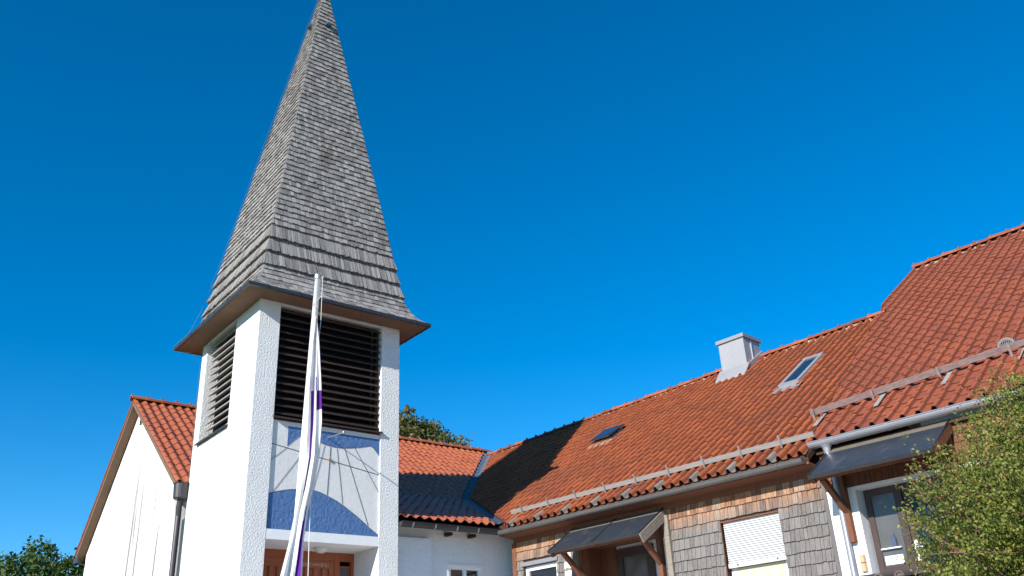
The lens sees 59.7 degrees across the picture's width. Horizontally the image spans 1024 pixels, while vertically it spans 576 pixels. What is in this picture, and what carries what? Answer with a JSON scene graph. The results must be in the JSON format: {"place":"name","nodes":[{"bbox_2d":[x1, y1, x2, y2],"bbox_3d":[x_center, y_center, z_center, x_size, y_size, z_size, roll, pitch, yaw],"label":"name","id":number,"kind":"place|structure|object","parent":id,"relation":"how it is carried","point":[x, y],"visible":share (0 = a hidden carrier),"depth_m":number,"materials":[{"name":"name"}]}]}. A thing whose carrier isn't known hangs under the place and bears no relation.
{"place":"outdoors","nodes":[
{"label":"outdoors","id":0,"kind":"place"},
{"bbox_2d":[0,0,1023,575],"label":"sky","id":1,"kind":"structure","parent":0,"point":[579,200],"materials":[{"name":"blue"}]},
{"bbox_2d":[892,534,896,546],"bbox_3d":[6.236,4.115,14.551,0.057,0.210,0.060,19,-33,-39],"label":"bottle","id":2,"kind":"object","parent":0,"point":[894,541],"visible":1,"depth_m":14.52,"materials":[{"name":"blue"}]},
{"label":"path","id":3,"kind":"structure","parent":0,"visible":0},
{"bbox_2d":[174,0,430,575],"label":"church tower","id":4,"kind":"structure","parent":3,"relation":"on","point":[311,207],"depth_m":19.69,"materials":[{"name":"white paint"}]},
{"bbox_2d":[263,559,283,575],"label":"door","id":5,"kind":"structure","parent":4,"relation":"in","point":[271,567],"depth_m":18.13,"materials":[{"name":"red wood"}]},
{"bbox_2d":[302,561,333,575],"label":"door","id":6,"kind":"structure","parent":4,"relation":"in","point":[314,570],"depth_m":18.72,"materials":[{"name":"red wood"}]},
{"bbox_2d":[290,274,323,566],"bbox_3d":[-2.834,2.147,12.244,0.300,5.159,0.120,1,-25,-8],"label":"flagpole","id":7,"kind":"object","parent":3,"relation":"on","point":[318,278],"visible":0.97,"depth_m":12.48,"materials":[{"name":"white metal"}]},
{"bbox_2d":[280,316,321,575],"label":"flag","id":8,"kind":"object","parent":7,"relation":"attached to","point":[313,434],"visible":1,"depth_m":12.08,"materials":[{"name":"white fabric"}]},
{"bbox_2d":[308,500,310,571],"bbox_3d":[-2.632,3.593,11.544,0.035,1.796,0.010,3,-26,-12],"label":"rope","id":9,"kind":"object","parent":8,"relation":"hanging from","point":[309,536],"visible":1,"depth_m":11.71,"materials":[{"name":"white fabric"}]},
{"bbox_2d":[398,492,512,575],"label":"link building","id":10,"kind":"structure","parent":3,"relation":"on","point":[440,536],"depth_m":20.27,"materials":[{"name":"grey paint"}]},
{"bbox_2d":[449,566,480,575],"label":"window","id":11,"kind":"structure","parent":10,"relation":"in","point":[453,570],"depth_m":20.21,"materials":[{"name":"white"}]},
{"bbox_2d":[461,310,908,575],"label":"shingled wing","id":12,"kind":"structure","parent":3,"relation":"on","point":[705,474],"depth_m":19.10,"materials":[{"name":"orange tile"}]},
{"bbox_2d":[526,562,557,575],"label":"window","id":13,"kind":"structure","parent":12,"relation":"in","point":[550,569],"depth_m":19.99,"materials":[{"name":"white"}]},
{"bbox_2d":[615,543,656,575],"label":"door","id":14,"kind":"structure","parent":12,"relation":"in","point":[632,561],"depth_m":18.84,"materials":[{"name":"brown glass"}]},
{"bbox_2d":[732,560,788,575],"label":"window","id":15,"kind":"structure","parent":12,"relation":"in","point":[778,568],"depth_m":16.08,"materials":[{"name":"white"}]},
{"bbox_3d":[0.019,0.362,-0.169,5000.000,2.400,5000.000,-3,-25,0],"label":"ground","id":16,"kind":"structure","parent":0,"visible":0},
{"bbox_2d":[6,535,69,575],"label":"tree","id":17,"kind":"object","parent":16,"relation":"on","point":[49,548],"visible":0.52,"depth_m":42.87,"materials":[{"name":"green plant"}]},
{"bbox_2d":[0,547,78,575],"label":"tree","id":18,"kind":"object","parent":16,"relation":"on","point":[12,564],"visible":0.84,"depth_m":41.70,"materials":[{"name":"green plant"}]},
{"bbox_2d":[46,547,84,575],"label":"tree","id":19,"kind":"object","parent":16,"relation":"on","point":[65,566],"visible":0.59,"depth_m":41.14,"materials":[{"name":"green plant"}]},
{"bbox_2d":[73,394,555,575],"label":"gabled church hall","id":20,"kind":"structure","parent":16,"relation":"on","point":[134,526],"depth_m":23.64,"materials":[{"name":"white paint"}]},
{"bbox_2d":[399,404,474,499],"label":"tree","id":21,"kind":"object","parent":16,"relation":"on","point":[424,429],"visible":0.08,"depth_m":45.49,"materials":[{"name":"green plant"}]},
{"bbox_2d":[806,223,1023,575],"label":"tall roofed house","id":22,"kind":"structure","parent":16,"relation":"on","point":[938,350],"depth_m":15.59,"materials":[{"name":"tile"}]},
{"bbox_2d":[863,476,960,575],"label":"door","id":23,"kind":"structure","parent":22,"relation":"in","point":[883,521],"depth_m":14.62,"materials":[{"name":"white glass"}]},
{"bbox_2d":[861,560,1007,575],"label":"garden wall","id":24,"kind":"structure","parent":16,"relation":"on","point":[906,572],"depth_m":12.23,"materials":[{"name":"white paint"}]},
{"bbox_2d":[879,362,1023,575],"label":"bush","id":25,"kind":"object","parent":16,"relation":"on","point":[996,503],"visible":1,"depth_m":5.94,"materials":[{"name":"green plant"}]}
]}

